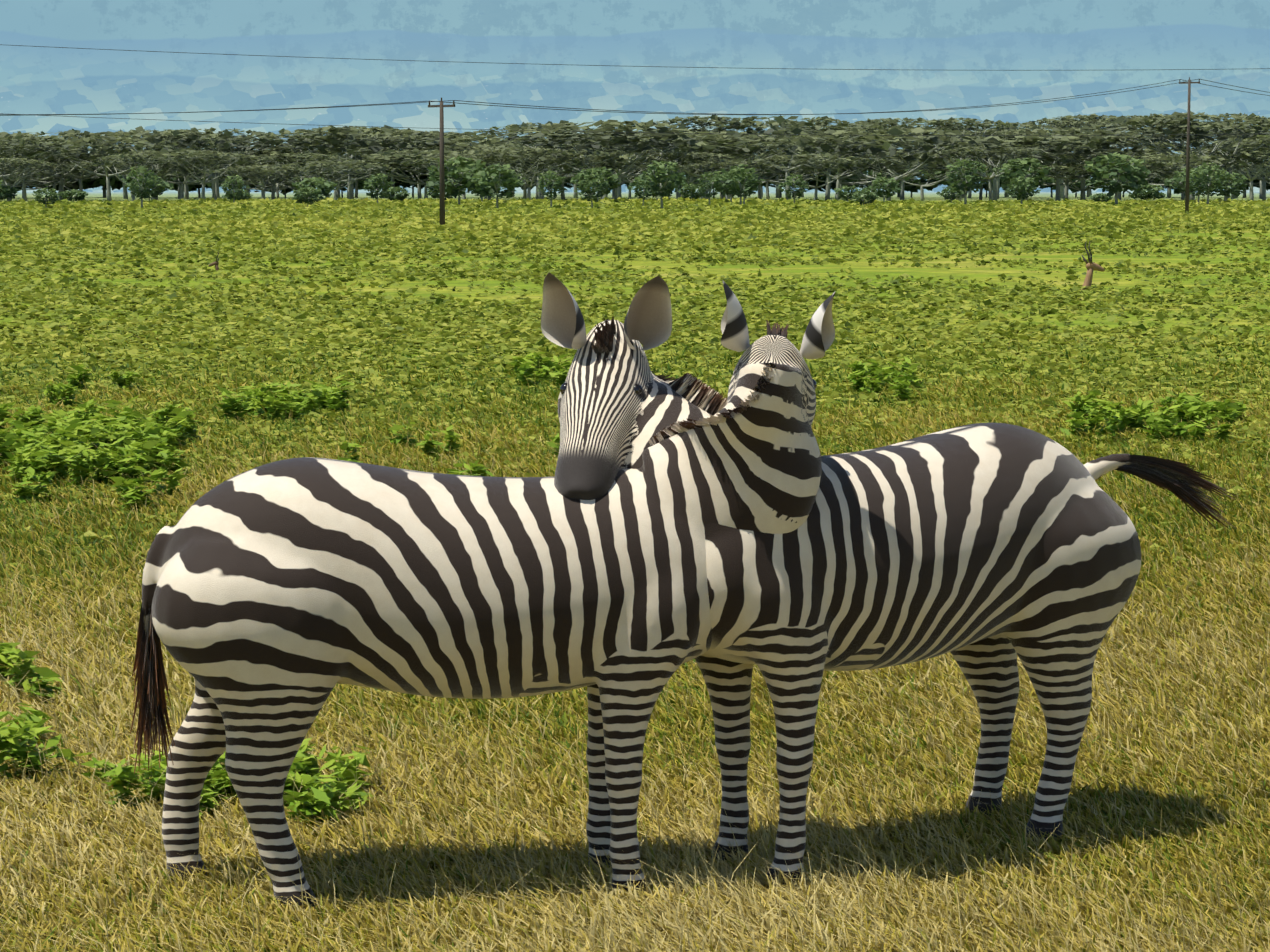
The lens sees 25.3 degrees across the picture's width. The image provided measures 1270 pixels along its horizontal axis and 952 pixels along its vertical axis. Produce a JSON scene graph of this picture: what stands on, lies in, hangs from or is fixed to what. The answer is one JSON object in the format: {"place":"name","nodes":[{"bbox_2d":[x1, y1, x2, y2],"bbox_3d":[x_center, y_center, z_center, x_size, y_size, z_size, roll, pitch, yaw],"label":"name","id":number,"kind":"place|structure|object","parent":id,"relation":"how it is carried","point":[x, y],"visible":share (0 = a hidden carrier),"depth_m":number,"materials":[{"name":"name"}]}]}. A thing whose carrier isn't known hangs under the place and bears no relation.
{"place":"outdoors","nodes":[
{"label":"outdoors","id":0,"kind":"place"},
{"bbox_2d":[0,0,1269,191],"bbox_3d":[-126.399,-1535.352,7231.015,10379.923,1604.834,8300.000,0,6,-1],"label":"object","id":1,"kind":"structure","parent":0,"point":[941,55],"depth_m":6413.02,"materials":[{"name":"blue"}]},
{"bbox_2d":[0,192,1269,951],"bbox_3d":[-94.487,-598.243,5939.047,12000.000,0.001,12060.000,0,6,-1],"label":"ground","id":2,"kind":"structure","parent":0,"point":[864,270],"depth_m":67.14,"materials":[{"name":"green plant"}]},
{"bbox_2d":[0,157,55,200],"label":"acacia","id":3,"kind":"object","parent":2,"relation":"on","point":[24,164],"visible":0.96,"depth_m":437.85,"materials":[{"name":"green plant"}]},
{"bbox_2d":[0,131,83,177],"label":"acacia","id":4,"kind":"object","parent":2,"relation":"on","point":[25,140],"visible":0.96,"depth_m":494.42,"materials":[{"name":"green plant"}]},
{"bbox_2d":[0,145,102,200],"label":"acacia","id":5,"kind":"object","parent":2,"relation":"on","point":[24,182],"visible":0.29,"depth_m":551.24,"materials":[{"name":"green plant"}]},
{"bbox_2d":[1,155,135,198],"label":"acacia","id":6,"kind":"object","parent":2,"relation":"on","point":[77,171],"visible":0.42,"depth_m":620.95,"materials":[{"name":"green plant"}]},
{"bbox_2d":[2,129,146,199],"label":"acacia","id":7,"kind":"object","parent":2,"relation":"on","point":[72,133],"visible":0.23,"depth_m":571.87,"materials":[{"name":"green plant"}]},
{"bbox_2d":[15,144,140,200],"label":"acacia","id":8,"kind":"object","parent":2,"relation":"on","point":[84,176],"visible":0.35,"depth_m":559.83,"materials":[{"name":"green plant"}]},
{"bbox_2d":[65,166,134,190],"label":"bush","id":9,"kind":"object","parent":2,"relation":"on","point":[101,181],"visible":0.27,"depth_m":757.59,"materials":[{"name":"green plant"}]},
{"bbox_2d":[13,135,193,200],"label":"acacia","id":10,"kind":"object","parent":2,"relation":"on","point":[96,143],"visible":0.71,"depth_m":530.19,"materials":[{"name":"green plant"}]},
{"bbox_2d":[96,153,174,200],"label":"acacia","id":11,"kind":"object","parent":2,"relation":"on","point":[122,157],"visible":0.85,"depth_m":469.23,"materials":[{"name":"green plant"}]},
{"bbox_2d":[122,165,156,207],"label":"tree","id":12,"kind":"object","parent":2,"relation":"on","point":[144,172],"visible":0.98,"depth_m":297.20,"materials":[{"name":"green plant"}]},
{"bbox_2d":[124,175,173,200],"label":"shrub","id":13,"kind":"object","parent":2,"relation":"on","point":[159,189],"visible":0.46,"depth_m":405.87,"materials":[{"name":"green plant"}]},
{"bbox_2d":[67,126,266,199],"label":"acacia","id":14,"kind":"object","parent":2,"relation":"on","point":[138,132],"visible":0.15,"depth_m":616.42,"materials":[{"name":"green plant"}]},
{"bbox_2d":[114,147,261,198],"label":"acacia","id":15,"kind":"object","parent":2,"relation":"on","point":[191,169],"visible":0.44,"depth_m":499.54,"materials":[{"name":"green plant"}]},
{"bbox_2d":[164,150,258,198],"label":"acacia","id":16,"kind":"object","parent":2,"relation":"on","point":[194,156],"visible":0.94,"depth_m":453.44,"materials":[{"name":"green plant"}]},
{"bbox_2d":[143,127,283,199],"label":"acacia","id":17,"kind":"object","parent":2,"relation":"on","point":[263,137],"visible":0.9,"depth_m":512.71,"materials":[{"name":"green plant"}]},
{"bbox_2d":[154,134,297,199],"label":"acacia","id":18,"kind":"object","parent":2,"relation":"on","point":[220,148],"visible":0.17,"depth_m":555.34,"materials":[{"name":"green plant"}]},
{"bbox_2d":[220,175,249,202],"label":"tree","id":19,"kind":"object","parent":2,"relation":"on","point":[227,189],"visible":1,"depth_m":337.06,"materials":[{"name":"green plant"}]},
{"bbox_2d":[203,165,308,198],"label":"acacia","id":20,"kind":"object","parent":2,"relation":"on","point":[255,168],"visible":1,"depth_m":447.15,"materials":[{"name":"green plant"}]},
{"bbox_2d":[216,150,312,198],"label":"acacia","id":21,"kind":"object","parent":2,"relation":"on","point":[262,155],"visible":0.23,"depth_m":552.22,"materials":[{"name":"green plant"}]},
{"bbox_2d":[165,161,382,198],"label":"acacia","id":22,"kind":"object","parent":2,"relation":"on","point":[286,186],"visible":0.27,"depth_m":701.83,"materials":[{"name":"green plant"}]},
{"bbox_2d":[224,144,332,199],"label":"acacia","id":23,"kind":"object","parent":2,"relation":"on","point":[274,148],"visible":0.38,"depth_m":555.95,"materials":[{"name":"green plant"}]},
{"bbox_2d":[256,152,353,196],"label":"acacia","id":24,"kind":"object","parent":2,"relation":"on","point":[306,155],"visible":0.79,"depth_m":499.39,"materials":[{"name":"green plant"}]},
{"bbox_2d":[291,186,323,206],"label":"shrub","id":25,"kind":"object","parent":2,"relation":"on","point":[299,194],"visible":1,"depth_m":307.29,"materials":[{"name":"green plant"}]},
{"bbox_2d":[291,177,336,197],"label":"shrub","id":26,"kind":"object","parent":2,"relation":"on","point":[326,187],"visible":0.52,"depth_m":399.57,"materials":[{"name":"green plant"}]},
{"bbox_2d":[279,160,395,199],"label":"acacia","id":27,"kind":"object","parent":2,"relation":"on","point":[329,165],"visible":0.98,"depth_m":460.63,"materials":[{"name":"green plant"}]},
{"bbox_2d":[275,142,414,197],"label":"acacia","id":28,"kind":"object","parent":2,"relation":"on","point":[357,154],"visible":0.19,"depth_m":595.95,"materials":[{"name":"green plant"}]},
{"bbox_2d":[259,125,450,198],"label":"acacia","id":29,"kind":"object","parent":2,"relation":"on","point":[345,133],"visible":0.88,"depth_m":526.61,"materials":[{"name":"green plant"}]},
{"bbox_2d":[363,173,394,202],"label":"tree","id":30,"kind":"object","parent":2,"relation":"on","point":[378,192],"visible":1,"depth_m":327.29,"materials":[{"name":"green plant"}]},
{"bbox_2d":[351,139,499,198],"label":"acacia","id":31,"kind":"object","parent":2,"relation":"on","point":[470,145],"visible":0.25,"depth_m":604.30,"materials":[{"name":"green plant"}]},
{"bbox_2d":[342,148,522,198],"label":"acacia","id":32,"kind":"object","parent":2,"relation":"on","point":[389,156],"visible":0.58,"depth_m":509.94,"materials":[{"name":"green plant"}]},
{"bbox_2d":[428,98,454,224],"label":"power pole","id":33,"kind":"object","parent":2,"relation":"on","point":[442,196],"visible":0.69,"depth_m":149.74,"materials":[{"name":"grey wood"}]},
{"bbox_2d":[426,156,490,204],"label":"tree","id":34,"kind":"object","parent":2,"relation":"on","point":[463,181],"visible":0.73,"depth_m":336.22,"materials":[{"name":"green plant"}]},
{"bbox_2d":[401,153,524,198],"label":"acacia","id":35,"kind":"object","parent":2,"relation":"on","point":[474,157],"visible":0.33,"depth_m":469.66,"materials":[{"name":"green plant"}]},
{"bbox_2d":[408,134,520,198],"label":"acacia","id":36,"kind":"object","parent":2,"relation":"on","point":[488,141],"visible":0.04,"depth_m":671.25,"materials":[{"name":"green plant"}]},
{"bbox_2d":[130,281,834,910],"bbox_3d":[-0.467,0.328,8.585,2.112,1.848,0.833,-1,6,-6],"label":"zebra","id":37,"kind":"object","parent":2,"relation":"on","point":[280,599],"visible":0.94,"depth_m":8.29,"materials":[{"name":"multicoloured"}]},
{"bbox_2d":[471,163,525,207],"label":"tree","id":38,"kind":"object","parent":2,"relation":"on","point":[494,189],"visible":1,"depth_m":297.01,"materials":[{"name":"green plant"}]},
{"bbox_2d":[476,147,583,199],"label":"acacia","id":39,"kind":"object","parent":2,"relation":"on","point":[503,154],"visible":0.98,"depth_m":447.42,"materials":[{"name":"green plant"}]},
{"bbox_2d":[472,121,592,198],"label":"acacia","id":40,"kind":"object","parent":2,"relation":"on","point":[491,132],"visible":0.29,"depth_m":564.12,"materials":[{"name":"green plant"}]},
{"bbox_2d":[489,150,600,198],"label":"acacia","id":41,"kind":"object","parent":2,"relation":"on","point":[568,171],"visible":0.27,"depth_m":497.55,"materials":[{"name":"green plant"}]},
{"bbox_2d":[537,170,566,206],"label":"tree","id":42,"kind":"object","parent":2,"relation":"on","point":[541,186],"visible":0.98,"depth_m":327.64,"materials":[{"name":"green plant"}]},
{"bbox_2d":[574,174,611,207],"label":"tree","id":43,"kind":"object","parent":2,"relation":"on","point":[587,189],"visible":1,"depth_m":307.84,"materials":[{"name":"green plant"}]},
{"bbox_2d":[571,167,619,200],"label":"tree","id":44,"kind":"object","parent":2,"relation":"on","point":[611,181],"visible":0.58,"depth_m":417.14,"materials":[{"name":"green plant"}]},
{"bbox_2d":[527,147,670,198],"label":"acacia","id":45,"kind":"object","parent":2,"relation":"on","point":[607,153],"visible":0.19,"depth_m":616.22,"materials":[{"name":"green plant"}]},
{"bbox_2d":[549,155,665,198],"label":"acacia","id":46,"kind":"object","parent":2,"relation":"on","point":[622,165],"visible":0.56,"depth_m":482.33,"materials":[{"name":"green plant"}]},
{"bbox_2d":[562,135,653,197],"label":"acacia","id":47,"kind":"object","parent":2,"relation":"on","point":[619,194],"visible":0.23,"depth_m":551.36,"materials":[{"name":"green plant"}]},
{"bbox_2d":[478,119,742,198],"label":"acacia","id":48,"kind":"object","parent":2,"relation":"on","point":[609,128],"visible":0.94,"depth_m":461.76,"materials":[{"name":"green plant"}]},
{"bbox_2d":[0,349,1246,826],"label":"herb plants","id":49,"kind":"object","parent":2,"relation":"on","point":[32,447],"visible":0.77,"depth_m":21.24,"materials":[{"name":"green plant"}]},
{"bbox_2d":[0,197,1269,587],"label":"herb tufts","id":50,"kind":"object","parent":2,"relation":"on","point":[98,231],"visible":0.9,"depth_m":54.55,"materials":[{"name":"green plant"}]},
{"bbox_2d":[634,161,686,207],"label":"tree","id":51,"kind":"object","parent":2,"relation":"on","point":[679,178],"visible":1,"depth_m":297.63,"materials":[{"name":"green plant"}]},
{"bbox_2d":[636,151,732,197],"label":"acacia","id":52,"kind":"object","parent":2,"relation":"on","point":[691,157],"visible":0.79,"depth_m":467.75,"materials":[{"name":"green plant"}]},
{"bbox_2d":[616,130,797,198],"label":"acacia","id":53,"kind":"object","parent":2,"relation":"on","point":[731,133],"visible":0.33,"depth_m":515.02,"materials":[{"name":"green plant"}]},
{"bbox_2d":[653,115,762,199],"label":"acacia","id":54,"kind":"object","parent":2,"relation":"on","point":[699,121],"visible":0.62,"depth_m":552.47,"materials":[{"name":"green plant"}]},
{"bbox_2d":[697,171,720,203],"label":"tree","id":55,"kind":"object","parent":2,"relation":"on","point":[704,184],"visible":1,"depth_m":347.97,"materials":[{"name":"green plant"}]},
{"bbox_2d":[674,158,791,198],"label":"acacia","id":56,"kind":"object","parent":2,"relation":"on","point":[723,165],"visible":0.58,"depth_m":458.92,"materials":[{"name":"green plant"}]},
{"bbox_2d":[653,134,818,198],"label":"acacia","id":57,"kind":"object","parent":2,"relation":"on","point":[739,144],"visible":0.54,"depth_m":509.68,"materials":[{"name":"green plant"}]},
{"bbox_2d":[721,164,765,204],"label":"tree","id":58,"kind":"object","parent":2,"relation":"on","point":[738,191],"visible":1,"depth_m":347.63,"materials":[{"name":"green plant"}]},
{"bbox_2d":[686,149,860,198],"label":"acacia","id":59,"kind":"object","parent":2,"relation":"on","point":[763,154],"visible":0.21,"depth_m":611.25,"materials":[{"name":"green plant"}]},
{"bbox_2d":[778,174,808,202],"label":"tree","id":60,"kind":"object","parent":2,"relation":"on","point":[797,192],"visible":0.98,"depth_m":357.84,"materials":[{"name":"green plant"}]},
{"bbox_2d":[709,115,888,199],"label":"acacia","id":61,"kind":"object","parent":2,"relation":"on","point":[796,127],"visible":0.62,"depth_m":553.05,"materials":[{"name":"green plant"}]},
{"bbox_2d":[743,151,877,199],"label":"acacia","id":62,"kind":"object","parent":2,"relation":"on","point":[810,163],"visible":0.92,"depth_m":458.05,"materials":[{"name":"green plant"}]},
{"bbox_2d":[752,134,908,199],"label":"acacia","id":63,"kind":"object","parent":2,"relation":"on","point":[778,145],"visible":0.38,"depth_m":497.70,"materials":[{"name":"green plant"}]},
{"bbox_2d":[806,171,867,191],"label":"shrub","id":64,"kind":"object","parent":2,"relation":"on","point":[832,186],"visible":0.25,"depth_m":769.87,"materials":[{"name":"green plant"}]},
{"bbox_2d":[769,124,908,199],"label":"acacia","id":65,"kind":"object","parent":2,"relation":"on","point":[827,193],"visible":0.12,"depth_m":581.06,"materials":[{"name":"green plant"}]},
{"bbox_2d":[792,149,940,197],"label":"acacia","id":66,"kind":"object","parent":2,"relation":"on","point":[870,182],"visible":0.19,"depth_m":682.85,"materials":[{"name":"green plant"}]},
{"bbox_2d":[864,176,901,201],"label":"shrub","id":67,"kind":"object","parent":2,"relation":"on","point":[885,191],"visible":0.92,"depth_m":421.90,"materials":[{"name":"green plant"}]},
{"bbox_2d":[541,272,1236,887],"bbox_3d":[0.886,0.269,9.089,2.600,1.863,0.858,-3,6,-27],"label":"zebra","id":68,"kind":"object","parent":2,"relation":"on","point":[985,554],"visible":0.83,"depth_m":8.75,"materials":[{"name":"multicoloured"}]},
{"bbox_2d":[792,126,1005,200],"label":"acacia","id":69,"kind":"object","parent":2,"relation":"on","point":[805,142],"visible":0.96,"depth_m":471.59,"materials":[{"name":"green plant"}]},
{"bbox_2d":[851,125,965,199],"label":"acacia","id":70,"kind":"object","parent":2,"relation":"on","point":[902,194],"visible":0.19,"depth_m":600.55,"materials":[{"name":"green plant"}]},
{"bbox_2d":[867,169,954,197],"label":"tree","id":71,"kind":"object","parent":2,"relation":"on","point":[914,188],"visible":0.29,"depth_m":793.77,"materials":[{"name":"green plant"}]},
{"bbox_2d":[844,117,979,196],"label":"acacia","id":72,"kind":"object","parent":2,"relation":"on","point":[888,122],"visible":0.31,"depth_m":801.91,"materials":[{"name":"green plant"}]},
{"bbox_2d":[836,151,1012,200],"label":"acacia","id":73,"kind":"object","parent":2,"relation":"on","point":[917,161],"visible":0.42,"depth_m":541.99,"materials":[{"name":"green plant"}]},
{"bbox_2d":[899,117,1011,201],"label":"acacia","id":74,"kind":"object","parent":2,"relation":"on","point":[969,122],"visible":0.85,"depth_m":516.31,"materials":[{"name":"green plant"}]},
{"bbox_2d":[946,158,986,203],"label":"tree","id":75,"kind":"object","parent":2,"relation":"on","point":[964,186],"visible":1,"depth_m":347.96,"materials":[{"name":"green plant"}]},
{"bbox_2d":[951,129,1035,199],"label":"acacia","id":76,"kind":"object","parent":2,"relation":"on","point":[990,168],"visible":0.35,"depth_m":532.81,"materials":[{"name":"green plant"}]},
{"bbox_2d":[935,121,1054,198],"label":"acacia","id":77,"kind":"object","parent":2,"relation":"on","point":[1025,126],"visible":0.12,"depth_m":658.30,"materials":[{"name":"green plant"}]},
{"bbox_2d":[935,145,1055,200],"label":"acacia","id":78,"kind":"object","parent":2,"relation":"on","point":[972,152],"visible":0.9,"depth_m":461.49,"materials":[{"name":"green plant"}]},
{"bbox_2d":[1003,176,1040,203],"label":"shrub","id":79,"kind":"object","parent":2,"relation":"on","point":[1021,188],"visible":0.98,"depth_m":358.25,"materials":[{"name":"green plant"}]},
{"bbox_2d":[992,157,1053,190],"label":"shrub","id":80,"kind":"object","parent":2,"relation":"on","point":[1007,175],"visible":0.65,"depth_m":454.36,"materials":[{"name":"green plant"}]},
{"bbox_2d":[939,133,1186,200],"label":"acacia","id":81,"kind":"object","parent":2,"relation":"on","point":[1083,146],"visible":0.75,"depth_m":480.97,"materials":[{"name":"green plant"}]},
{"bbox_2d":[979,125,1155,200],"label":"acacia","id":82,"kind":"object","parent":2,"relation":"on","point":[1065,131],"visible":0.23,"depth_m":536.56,"materials":[{"name":"green plant"}]},
{"bbox_2d":[1040,120,1131,199],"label":"acacia","id":83,"kind":"object","parent":2,"relation":"on","point":[1064,124],"visible":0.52,"depth_m":618.81,"materials":[{"name":"green plant"}]},
{"bbox_2d":[1032,162,1141,199],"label":"acacia","id":84,"kind":"object","parent":2,"relation":"on","point":[1069,167],"visible":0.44,"depth_m":478.82,"materials":[{"name":"green plant"}]},
{"bbox_2d":[1022,113,1156,196],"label":"acacia","id":85,"kind":"object","parent":2,"relation":"on","point":[1082,118],"visible":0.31,"depth_m":844.10,"materials":[{"name":"green plant"}]},
{"bbox_2d":[1081,241,1104,289],"bbox_3d":[9.203,-4.156,60.199,1.731,1.674,0.640,-2,6,-17],"label":"antelope","id":86,"kind":"object","parent":2,"relation":"on","point":[1091,266],"visible":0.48,"depth_m":60.29},
{"bbox_2d":[1031,148,1179,198],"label":"acacia","id":87,"kind":"object","parent":2,"relation":"on","point":[1147,152],"visible":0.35,"depth_m":535.57,"materials":[{"name":"green plant"}]},
{"bbox_2d":[1083,152,1150,203],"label":"tree","id":88,"kind":"object","parent":2,"relation":"on","point":[1132,175],"visible":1,"depth_m":327.74,"materials":[{"name":"green plant"}]},
{"bbox_2d":[1128,184,1165,200],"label":"shrub","id":89,"kind":"object","parent":2,"relation":"on","point":[1152,192],"visible":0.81,"depth_m":398.05,"materials":[{"name":"green plant"}]},
{"bbox_2d":[1099,120,1244,199],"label":"acacia","id":90,"kind":"object","parent":2,"relation":"on","point":[1218,137],"visible":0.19,"depth_m":550.31,"materials":[{"name":"green plant"}]},
{"bbox_2d":[1078,111,1269,199],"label":"acacia","id":91,"kind":"object","parent":2,"relation":"on","point":[1172,127],"visible":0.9,"depth_m":464.02,"materials":[{"name":"green plant"}]},
{"bbox_2d":[1128,153,1248,199],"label":"acacia","id":92,"kind":"object","parent":2,"relation":"on","point":[1174,158],"visible":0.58,"depth_m":455.46,"materials":[{"name":"green plant"}]},
{"bbox_2d":[1179,77,1199,211],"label":"power pole","id":93,"kind":"object","parent":2,"relation":"on","point":[1189,82],"visible":0.79,"depth_m":225.65,"materials":[{"name":"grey wood"}]},
{"bbox_2d":[1192,162,1227,203],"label":"tree","id":94,"kind":"object","parent":2,"relation":"on","point":[1209,188],"visible":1,"depth_m":348.60,"materials":[{"name":"green plant"}]},
{"bbox_2d":[1211,172,1247,200],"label":"tree","id":95,"kind":"object","parent":2,"relation":"on","point":[1226,191],"visible":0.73,"depth_m":395.33,"materials":[{"name":"green plant"}]},
{"bbox_2d":[1203,142,1269,200],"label":"acacia","id":96,"kind":"object","parent":2,"relation":"on","point":[1262,177],"visible":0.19,"depth_m":550.91,"materials":[{"name":"green plant"}]},
{"bbox_2d":[1209,136,1269,200],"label":"acacia","id":97,"kind":"object","parent":2,"relation":"on","point":[1251,143],"visible":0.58,"depth_m":507.68,"materials":[{"name":"green plant"}]},
{"bbox_2d":[1223,150,1269,183],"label":"acacia","id":98,"kind":"object","parent":2,"relation":"on","point":[1262,155],"visible":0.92,"depth_m":456.90,"materials":[{"name":"green plant"}]},
{"bbox_2d":[0,44,1269,135],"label":"power line","id":99,"kind":"object","parent":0,"point":[1,114],"visible":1,"depth_m":126.76,"materials":[{"name":"grey metal"}]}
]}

